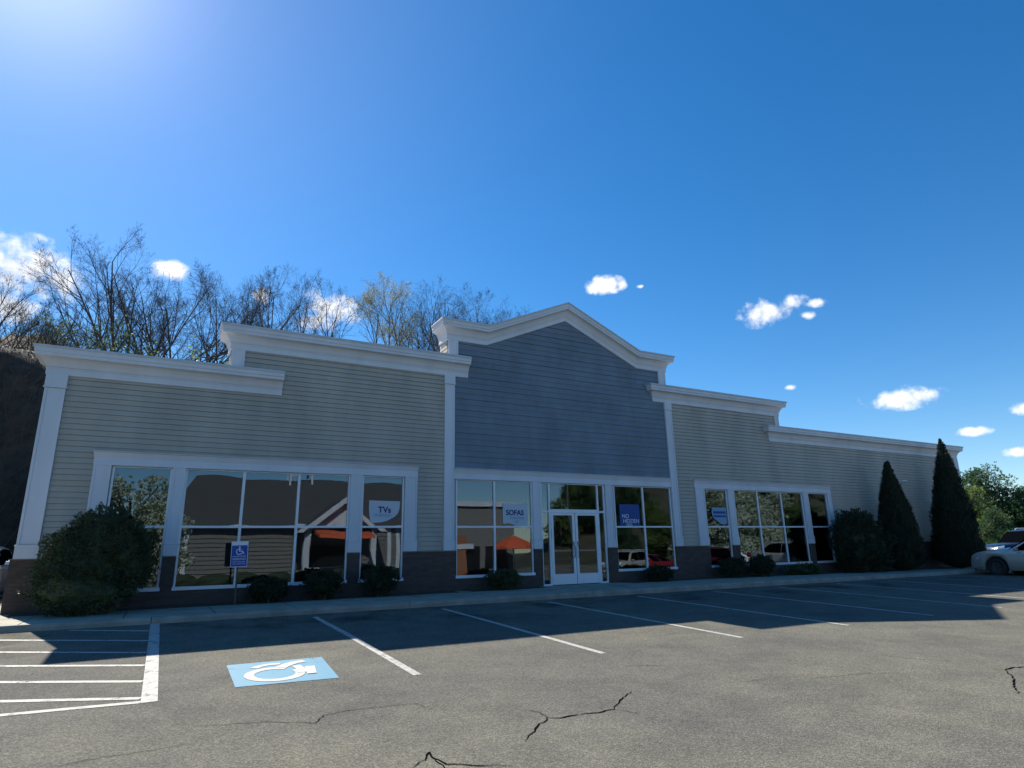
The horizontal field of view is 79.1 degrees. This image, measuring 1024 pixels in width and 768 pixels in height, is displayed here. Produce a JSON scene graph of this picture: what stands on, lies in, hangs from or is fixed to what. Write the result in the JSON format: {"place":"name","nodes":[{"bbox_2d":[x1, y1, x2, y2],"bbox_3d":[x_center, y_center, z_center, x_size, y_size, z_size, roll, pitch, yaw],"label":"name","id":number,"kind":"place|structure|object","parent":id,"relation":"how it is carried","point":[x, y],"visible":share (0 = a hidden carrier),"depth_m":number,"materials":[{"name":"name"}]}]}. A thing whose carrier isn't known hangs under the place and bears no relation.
{"place":"outdoors","nodes":[
{"label":"outdoors","id":0,"kind":"place"},
{"bbox_2d":[0,334,60,594],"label":"hillside","id":1,"kind":"structure","parent":0,"point":[16,458],"depth_m":23.77,"materials":[{"name":"brown plant"}]},
{"bbox_2d":[0,460,22,546],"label":"brush shrub","id":2,"kind":"object","parent":1,"relation":"on","point":[7,542],"visible":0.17,"depth_m":21.07,"materials":[{"name":"brown plant"}]},
{"bbox_2d":[0,465,29,518],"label":"brush shrub","id":3,"kind":"object","parent":1,"relation":"on","point":[16,488],"visible":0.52,"depth_m":22.12,"materials":[{"name":"brown plant"}]},
{"bbox_2d":[0,406,31,479],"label":"brush shrub","id":4,"kind":"object","parent":1,"relation":"on","point":[13,422],"visible":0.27,"depth_m":22.32,"materials":[{"name":"brown plant"}]},
{"bbox_2d":[0,361,45,442],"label":"brush shrub","id":5,"kind":"object","parent":1,"relation":"on","point":[31,393],"visible":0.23,"depth_m":23.45,"materials":[{"name":"brown plant"}]},
{"bbox_2d":[0,272,52,324],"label":"bare tree","id":6,"kind":"object","parent":1,"relation":"on","point":[22,299],"visible":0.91,"depth_m":36.63,"materials":[{"name":"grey plant"}]},
{"bbox_2d":[0,297,59,349],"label":"brush shrub","id":7,"kind":"object","parent":1,"relation":"on","point":[27,341],"visible":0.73,"depth_m":28.40,"materials":[{"name":"brown plant"}]},
{"bbox_2d":[0,327,67,397],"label":"brush shrub","id":8,"kind":"object","parent":1,"relation":"on","point":[19,354],"visible":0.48,"depth_m":24.28,"materials":[{"name":"brown plant"}]},
{"bbox_2d":[0,292,72,345],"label":"brush shrub","id":9,"kind":"object","parent":1,"relation":"on","point":[20,323],"visible":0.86,"depth_m":28.02,"materials":[{"name":"brown plant"}]},
{"bbox_2d":[0,311,85,383],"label":"brush shrub","id":10,"kind":"object","parent":1,"relation":"on","point":[55,339],"visible":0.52,"depth_m":25.21,"materials":[{"name":"brown plant"}]},
{"bbox_2d":[0,299,87,349],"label":"brush shrub","id":11,"kind":"object","parent":1,"relation":"on","point":[31,323],"visible":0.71,"depth_m":28.33,"materials":[{"name":"brown plant"}]},
{"bbox_2d":[3,304,97,350],"bbox_3d":[-22.661,-2.050,30.460,3.809,3.054,3.985,7,-17,-28],"label":"brush shrub","id":12,"kind":"object","parent":1,"relation":"on","point":[52,334],"visible":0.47,"depth_m":29.86,"materials":[{"name":"brown plant"}]},
{"bbox_2d":[11,310,104,348],"bbox_3d":[-22.807,-1.832,31.283,3.762,2.964,3.987,2,-15,-13],"label":"brush shrub","id":13,"kind":"object","parent":1,"relation":"on","point":[91,340],"visible":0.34,"depth_m":30.53,"materials":[{"name":"brown plant"}]},
{"bbox_2d":[25,300,117,349],"bbox_3d":[-21.385,-2.070,29.948,3.985,3.054,3.810,-3,-15,6],"label":"brush shrub","id":14,"kind":"object","parent":1,"relation":"on","point":[89,337],"visible":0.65,"depth_m":29.48,"materials":[{"name":"brown plant"}]},
{"bbox_2d":[32,310,141,353],"bbox_3d":[-22.762,-2.066,33.250,4.916,3.654,4.639,7,-17,-28],"label":"brush shrub","id":15,"kind":"object","parent":1,"relation":"on","point":[93,332],"visible":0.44,"depth_m":32.74,"materials":[{"name":"brown plant"}]},
{"bbox_2d":[58,330,130,351],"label":"brush shrub","id":16,"kind":"object","parent":1,"relation":"on","point":[105,344],"visible":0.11,"depth_m":32.03,"materials":[{"name":"green plant"}]},
{"bbox_2d":[67,323,159,355],"bbox_3d":[-23.315,-1.038,35.935,5.490,4.081,5.180,-2,-15,2],"label":"brush shrub","id":17,"kind":"object","parent":1,"relation":"on","point":[146,349],"visible":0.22,"depth_m":35.18,"materials":[{"name":"green plant"}]},
{"bbox_2d":[3,222,278,363],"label":"bare tree","id":18,"kind":"object","parent":1,"relation":"on","point":[97,295],"visible":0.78,"depth_m":40.50,"materials":[{"name":"brown plant"}]},
{"bbox_2d":[121,335,201,360],"bbox_3d":[-20.376,0.309,36.212,5.714,4.581,5.977,10,-19,-37],"label":"brush shrub","id":19,"kind":"object","parent":1,"relation":"on","point":[137,351],"visible":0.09,"depth_m":34.16,"materials":[{"name":"green plant"}]},
{"bbox_2d":[74,227,293,362],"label":"bare tree","id":20,"kind":"object","parent":1,"relation":"on","point":[146,332],"visible":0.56,"depth_m":43.80,"materials":[{"name":"brown plant"}]},
{"bbox_2d":[172,335,229,364],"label":"brush shrub","id":21,"kind":"object","parent":1,"relation":"on","point":[191,355],"visible":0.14,"depth_m":34.17,"materials":[{"name":"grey plant"}]},
{"bbox_2d":[169,268,328,362],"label":"bare tree","id":22,"kind":"object","parent":1,"relation":"on","point":[283,325],"visible":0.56,"depth_m":48.14,"materials":[{"name":"brown plant"}]},
{"bbox_2d":[204,264,310,331],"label":"bare tree","id":23,"kind":"object","parent":1,"relation":"on","point":[262,289],"visible":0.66,"depth_m":50.39,"materials":[{"name":"brown plant"}]},
{"bbox_2d":[263,268,340,337],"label":"bare tree","id":24,"kind":"object","parent":1,"relation":"on","point":[305,324],"visible":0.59,"depth_m":54.17,"materials":[{"name":"brown plant"}]},
{"bbox_2d":[296,279,367,337],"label":"bare tree","id":25,"kind":"object","parent":1,"relation":"on","point":[332,318],"visible":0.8,"depth_m":55.00,"materials":[{"name":"brown plant"}]},
{"bbox_2d":[347,271,429,347],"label":"bare tree","id":26,"kind":"object","parent":1,"relation":"on","point":[371,304],"visible":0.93,"depth_m":58.68,"materials":[{"name":"brown plant"}]},
{"bbox_2d":[371,297,423,348],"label":"bare tree","id":27,"kind":"object","parent":1,"relation":"on","point":[398,329],"visible":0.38,"depth_m":67.50,"materials":[{"name":"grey plant"}]},
{"bbox_2d":[354,275,481,351],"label":"bare tree","id":28,"kind":"object","parent":1,"relation":"on","point":[430,334],"visible":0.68,"depth_m":61.59,"materials":[{"name":"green plant"}]},
{"bbox_2d":[386,284,510,350],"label":"bare tree","id":29,"kind":"object","parent":1,"relation":"on","point":[436,319],"visible":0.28,"depth_m":64.94,"materials":[{"name":"brown plant"}]},
{"bbox_2d":[402,282,512,351],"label":"bare tree","id":30,"kind":"object","parent":1,"relation":"on","point":[484,319],"visible":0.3,"depth_m":67.94,"materials":[{"name":"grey plant"}]},
{"bbox_2d":[424,297,529,348],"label":"bare tree","id":31,"kind":"object","parent":1,"relation":"on","point":[492,311],"visible":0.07,"depth_m":74.40,"materials":[{"name":"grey plant"}]},
{"bbox_2d":[0,567,974,625],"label":"pavement","id":32,"kind":"structure","parent":0,"point":[18,620],"depth_m":14.94,"materials":[{"name":"concrete"}]},
{"bbox_2d":[0,546,12,590],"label":"parked car","id":33,"kind":"object","parent":32,"relation":"on","point":[5,554],"visible":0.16,"depth_m":17.51,"materials":[{"name":"white paint"}]},
{"bbox_2d":[9,571,947,623],"bbox_3d":[6.975,6.376,19.948,37.706,0.133,1.930,7,-17,-28],"label":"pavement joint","id":34,"kind":"object","parent":32,"relation":"on","point":[365,602],"visible":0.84,"depth_m":14.41,"materials":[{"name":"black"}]},
{"bbox_2d":[7,566,971,616],"bbox_3d":[6.459,6.723,21.255,37.700,0.158,0.750,7,-17,-28],"label":"mulch bed","id":35,"kind":"object","parent":32,"relation":"on","point":[247,602],"visible":0.72,"depth_m":15.72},
{"bbox_2d":[15,501,161,616],"bbox_3d":[-8.530,3.578,12.736,2.401,2.296,1.895,7,-17,-28],"label":"yew shrub","id":36,"kind":"object","parent":35,"relation":"on","point":[92,565],"visible":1,"depth_m":12.32,"materials":[{"name":"green plant"}]},
{"bbox_2d":[230,541,248,603],"bbox_3d":[-6.311,4.369,14.300,0.360,1.450,0.074,3,-16,-21],"label":"parking sign","id":37,"kind":"object","parent":35,"relation":"on","point":[239,553],"visible":1,"depth_m":14.37,"materials":[{"name":"blue metal"}]},
{"bbox_2d":[243,575,291,602],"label":"box shrub","id":38,"kind":"object","parent":35,"relation":"on","point":[271,588],"visible":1,"depth_m":14.40,"materials":[{"name":"green plant"}]},
{"bbox_2d":[299,568,347,599],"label":"box shrub","id":39,"kind":"object","parent":35,"relation":"on","point":[323,584],"visible":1,"depth_m":15.02,"materials":[{"name":"green plant"}]},
{"bbox_2d":[359,562,400,596],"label":"box shrub","id":40,"kind":"object","parent":35,"relation":"on","point":[379,582],"visible":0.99,"depth_m":15.70,"materials":[{"name":"green plant"}]},
{"bbox_2d":[483,568,526,589],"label":"box shrub","id":41,"kind":"object","parent":35,"relation":"on","point":[501,579],"visible":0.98,"depth_m":17.32,"materials":[{"name":"green plant"}]},
{"bbox_2d":[641,564,674,581],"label":"box shrub","id":42,"kind":"object","parent":35,"relation":"on","point":[658,573],"visible":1,"depth_m":20.01,"materials":[{"name":"green plant"}]},
{"bbox_2d":[715,557,749,577],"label":"box shrub","id":43,"kind":"object","parent":35,"relation":"on","point":[733,567],"visible":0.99,"depth_m":21.63,"materials":[{"name":"green plant"}]},
{"bbox_2d":[746,553,775,576],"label":"box shrub","id":44,"kind":"object","parent":35,"relation":"on","point":[761,565],"visible":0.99,"depth_m":22.32,"materials":[{"name":"green plant"}]},
{"bbox_2d":[781,562,823,574],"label":"box shrub","id":45,"kind":"object","parent":35,"relation":"on","point":[806,568],"visible":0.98,"depth_m":23.31,"materials":[{"name":"green plant"}]},
{"bbox_2d":[825,507,897,572],"bbox_3d":[14.087,6.313,25.045,3.033,2.749,2.073,7,-17,-28],"label":"yew shrub","id":46,"kind":"object","parent":35,"relation":"on","point":[860,544],"visible":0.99,"depth_m":24.57,"materials":[{"name":"green plant"}]},
{"bbox_2d":[876,461,929,570],"bbox_3d":[16.346,5.612,26.479,1.998,4.718,1.982,7,-17,-28],"label":"arborvitae","id":47,"kind":"object","parent":32,"relation":"on","point":[896,516],"visible":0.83,"depth_m":25.82,"materials":[{"name":"green plant"}]},
{"bbox_2d":[928,438,987,567],"bbox_3d":[20.091,5.443,28.529,2.294,6.021,2.240,7,-17,-28],"label":"arborvitae","id":48,"kind":"object","parent":32,"relation":"on","point":[958,542],"visible":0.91,"depth_m":27.93,"materials":[{"name":"green plant"}]},
{"bbox_2d":[0,571,1023,767],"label":"parking lot","id":49,"kind":"structure","parent":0,"point":[479,690],"depth_m":6.81,"materials":[{"name":"grey asphalt"}]},
{"bbox_2d":[0,701,140,715],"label":"hatch line","id":50,"kind":"object","parent":49,"relation":"on","point":[70,708],"visible":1,"depth_m":5.99,"materials":[{"name":"white paint"}]},
{"bbox_2d":[0,697,141,701],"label":"hatch line","id":51,"kind":"object","parent":49,"relation":"on","point":[77,699],"visible":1,"depth_m":6.31,"materials":[{"name":"white paint"}]},
{"bbox_2d":[0,680,144,682],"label":"hatch line","id":52,"kind":"object","parent":49,"relation":"on","point":[111,681],"visible":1,"depth_m":7.06,"materials":[{"name":"white paint"}]},
{"bbox_2d":[0,664,146,666],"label":"hatch line","id":53,"kind":"object","parent":49,"relation":"on","point":[65,665],"visible":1,"depth_m":7.90,"materials":[{"name":"white paint"}]},
{"bbox_2d":[0,651,146,652],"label":"hatch line","id":54,"kind":"object","parent":49,"relation":"on","point":[62,652],"visible":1,"depth_m":8.74,"materials":[{"name":"white paint"}]},
{"bbox_2d":[0,640,147,640],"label":"hatch line","id":55,"kind":"object","parent":49,"relation":"on","point":[73,640],"visible":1,"depth_m":9.70,"materials":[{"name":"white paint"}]},
{"bbox_2d":[68,630,150,630],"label":"hatch line","id":56,"kind":"object","parent":49,"relation":"on","point":[108,630],"visible":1,"depth_m":10.67,"materials":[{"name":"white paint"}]},
{"bbox_2d":[53,743,190,766],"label":"asphalt crack","id":57,"kind":"object","parent":49,"relation":"on","point":[120,754],"visible":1,"depth_m":4.75,"materials":[{"name":"black asphalt"}]},
{"bbox_2d":[141,624,159,702],"bbox_3d":[-5.125,3.811,8.860,0.150,0.221,6.200,7,-17,-28],"label":"parking line","id":58,"kind":"object","parent":49,"relation":"on","point":[149,684],"visible":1,"depth_m":7.73,"materials":[{"name":"white paint"}]},
{"bbox_2d":[227,657,338,686],"bbox_3d":[-2.796,3.509,7.591,1.197,0.053,1.381,7,-17,-28],"label":"accessible parking marking","id":59,"kind":"object","parent":49,"relation":"on","point":[274,672],"visible":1,"depth_m":7.52,"materials":[{"name":"blue paint"}]},
{"bbox_2d":[194,703,413,726],"bbox_3d":[-1.785,3.053,5.681,2.075,0.017,0.312,5,-16,-22],"label":"asphalt crack","id":60,"kind":"object","parent":49,"relation":"on","point":[318,719],"visible":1,"depth_m":5.59,"materials":[{"name":"black asphalt"}]},
{"bbox_2d":[313,617,420,674],"bbox_3d":[-2.513,4.048,9.872,0.125,0.211,5.831,7,-17,-28],"label":"parking line","id":61,"kind":"object","parent":49,"relation":"on","point":[388,657],"visible":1,"depth_m":8.95,"materials":[{"name":"white paint"}]},
{"bbox_2d":[412,752,511,767],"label":"asphalt crack","id":62,"kind":"object","parent":49,"relation":"on","point":[429,753],"visible":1,"depth_m":4.57,"materials":[{"name":"black asphalt"}]},
{"bbox_2d":[0,570,988,633],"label":"kerb","id":63,"kind":"structure","parent":49,"relation":"on","point":[233,615],"depth_m":13.95,"materials":[{"name":"concrete"}]},
{"bbox_2d":[443,609,604,653],"bbox_3d":[-0.109,4.350,11.156,0.125,0.211,5.831,7,-17,-28],"label":"parking line","id":64,"kind":"object","parent":49,"relation":"on","point":[579,646],"visible":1,"depth_m":10.34,"materials":[{"name":"white paint"}]},
{"bbox_2d":[525,717,547,740],"bbox_3d":[0.208,2.986,5.382,0.044,0.016,0.721,-6,-16,19],"label":"asphalt crack","id":65,"kind":"object","parent":49,"relation":"on","point":[536,727],"visible":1,"depth_m":5.42,"materials":[{"name":"black asphalt"}]},
{"bbox_2d":[550,602,741,637],"bbox_3d":[2.295,4.652,12.439,0.125,0.211,5.831,7,-17,-28],"label":"parking line","id":66,"kind":"object","parent":49,"relation":"on","point":[654,621],"visible":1,"depth_m":11.70,"materials":[{"name":"white paint"}]},
{"bbox_2d":[638,596,846,624],"bbox_3d":[4.699,4.954,13.723,0.125,0.211,5.831,7,-17,-28],"label":"parking line","id":67,"kind":"object","parent":49,"relation":"on","point":[750,611],"visible":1,"depth_m":12.97,"materials":[{"name":"white paint"}]},
{"bbox_2d":[713,591,932,615],"bbox_3d":[7.103,5.256,15.006,0.125,0.211,5.831,7,-17,-28],"label":"parking line","id":68,"kind":"object","parent":49,"relation":"on","point":[827,603],"visible":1,"depth_m":14.47,"materials":[{"name":"white paint"}]},
{"bbox_2d":[782,587,1001,607],"bbox_3d":[9.508,5.558,16.289,0.125,0.211,5.831,7,-17,-28],"label":"parking line","id":69,"kind":"object","parent":49,"relation":"on","point":[895,597],"visible":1,"depth_m":15.86,"materials":[{"name":"white paint"}]},
{"bbox_2d":[837,583,1017,597],"bbox_3d":[11.912,5.861,17.573,0.125,0.211,5.831,7,-17,-28],"label":"parking line","id":70,"kind":"object","parent":49,"relation":"on","point":[928,590],"visible":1,"depth_m":17.41,"materials":[{"name":"white paint"}]},
{"bbox_2d":[971,540,1023,574],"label":"parked car","id":71,"kind":"object","parent":49,"relation":"on","point":[1003,561],"visible":0.98,"depth_m":23.85,"materials":[{"name":"silver metal"}]},
{"bbox_2d":[985,528,1023,549],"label":"parked car","id":72,"kind":"object","parent":49,"relation":"on","point":[1011,538],"visible":0.22,"depth_m":32.30,"materials":[{"name":"blue paint"}]},
{"bbox_2d":[1006,670,1018,693],"bbox_3d":[5.697,3.378,7.055,0.057,0.020,1.363,-11,-18,33],"label":"asphalt crack","id":73,"kind":"object","parent":49,"relation":"on","point":[1013,682],"visible":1,"depth_m":6.99,"materials":[{"name":"black asphalt"}]},
{"bbox_2d":[0,0,1023,498],"label":"sky","id":74,"kind":"structure","parent":0,"point":[816,207],"materials":[{"name":"blue"}]},
{"bbox_3d":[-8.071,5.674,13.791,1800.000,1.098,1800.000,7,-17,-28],"label":"ground","id":75,"kind":"structure","parent":0,"visible":0},
{"bbox_2d":[0,302,963,617],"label":"store building","id":76,"kind":"structure","parent":75,"relation":"on","point":[288,456],"depth_m":20.00,"materials":[{"name":"beige"}]},
{"bbox_2d":[107,466,172,591],"bbox_3d":[-8.599,3.294,14.175,1.260,2.788,0.150,7,-17,-28],"label":"window","id":77,"kind":"structure","parent":76,"relation":"in","point":[157,588],"depth_m":14.31,"materials":[{"name":"white metal"}]},
{"bbox_2d":[171,469,350,590],"bbox_3d":[-6.083,3.604,15.521,4.000,2.788,0.150,7,-17,-28],"label":"window","id":78,"kind":"structure","parent":76,"relation":"in","point":[239,526],"depth_m":15.46,"materials":[{"name":"white metal"}]},
{"bbox_2d":[358,476,403,582],"bbox_3d":[-3.536,3.917,16.882,1.230,2.788,0.150,7,-17,-28],"label":"window","id":79,"kind":"structure","parent":76,"relation":"in","point":[402,494],"depth_m":16.99,"materials":[{"name":"white metal"}]},
{"bbox_2d":[369,500,399,522],"bbox_3d":[-3.498,3.504,17.023,0.880,0.600,0.009,7,-17,-28],"label":"window poster","id":80,"kind":"object","parent":76,"relation":"attached to","point":[381,511],"depth_m":17.00,"materials":[{"name":"grey paper"}]},
{"bbox_2d":[455,479,535,578],"bbox_3d":[-0.498,4.290,18.506,2.620,2.788,0.150,7,-17,-28],"label":"window","id":81,"kind":"structure","parent":76,"relation":"in","point":[494,526],"depth_m":18.58,"materials":[{"name":"white metal"}]},
{"bbox_2d":[503,503,527,525],"bbox_3d":[0.098,3.978,18.936,0.860,0.667,0.009,7,-17,-28],"label":"window poster","id":82,"kind":"object","parent":76,"relation":"attached to","point":[514,513],"depth_m":18.94,"materials":[{"name":"grey paper"}]},
{"bbox_2d":[550,513,576,584],"bbox_3d":[1.623,5.149,19.456,0.895,2.160,0.178,7,-17,-28],"label":"door","id":83,"kind":"structure","parent":76,"relation":"in","point":[558,579],"depth_m":19.37,"materials":[{"name":"white metal"}]},
{"bbox_2d":[574,513,600,583],"bbox_3d":[2.430,5.249,19.887,0.895,2.160,0.178,7,-17,-28],"label":"door","id":84,"kind":"structure","parent":76,"relation":"in","point":[581,577],"depth_m":19.80,"materials":[{"name":"white metal"}]},
{"bbox_2d":[619,504,639,525],"bbox_3d":[3.990,4.448,21.019,0.860,0.730,0.009,7,-17,-28],"label":"window poster","id":85,"kind":"object","parent":76,"relation":"attached to","point":[629,514],"depth_m":21.02,"materials":[{"name":"blue paper"}]},
{"bbox_2d":[613,485,677,571],"bbox_3d":[4.539,4.909,21.199,2.570,2.788,0.150,7,-17,-28],"label":"window","id":86,"kind":"structure","parent":76,"relation":"in","point":[644,526],"depth_m":21.29,"materials":[{"name":"white metal"}]},
{"bbox_2d":[704,489,732,567],"bbox_3d":[7.599,5.285,22.835,1.210,2.788,0.150,7,-17,-28],"label":"window","id":87,"kind":"structure","parent":76,"relation":"in","point":[725,494],"depth_m":23.04,"materials":[{"name":"white metal"}]},
{"bbox_2d":[712,507,726,523],"bbox_3d":[7.685,4.884,23.001,0.750,0.611,0.007,7,-17,-28],"label":"window poster","id":88,"kind":"object","parent":76,"relation":"attached to","point":[719,515],"depth_m":23.02,"materials":[{"name":"blue"}]},
{"bbox_2d":[734,490,812,564],"bbox_3d":[10.159,5.600,24.204,4.010,2.788,0.150,7,-17,-28],"label":"window","id":89,"kind":"structure","parent":76,"relation":"in","point":[759,526],"depth_m":24.41,"materials":[{"name":"white metal"}]},
{"bbox_2d":[808,493,836,562],"bbox_3d":[12.736,5.916,25.582,1.270,2.788,0.150,7,-17,-28],"label":"window","id":90,"kind":"structure","parent":76,"relation":"in","point":[825,499],"depth_m":25.79,"materials":[{"name":"white metal"}]},
{"bbox_2d":[963,485,1013,541],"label":"leafy tree","id":91,"kind":"object","parent":75,"relation":"on","point":[980,510],"visible":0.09,"depth_m":47.73,"materials":[{"name":"green plant"}]},
{"bbox_2d":[960,461,1023,529],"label":"leafy tree","id":92,"kind":"object","parent":75,"relation":"on","point":[976,477],"visible":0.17,"depth_m":54.88,"materials":[{"name":"green plant"}]},
{"bbox_2d":[978,507,1017,543],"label":"leafy tree","id":93,"kind":"object","parent":75,"relation":"on","point":[988,530],"visible":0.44,"depth_m":43.21,"materials":[{"name":"green plant"}]},
{"bbox_2d":[988,486,1023,529],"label":"leafy tree","id":94,"kind":"object","parent":75,"relation":"on","point":[1013,508],"visible":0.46,"depth_m":53.20,"materials":[{"name":"green plant"}]}
]}

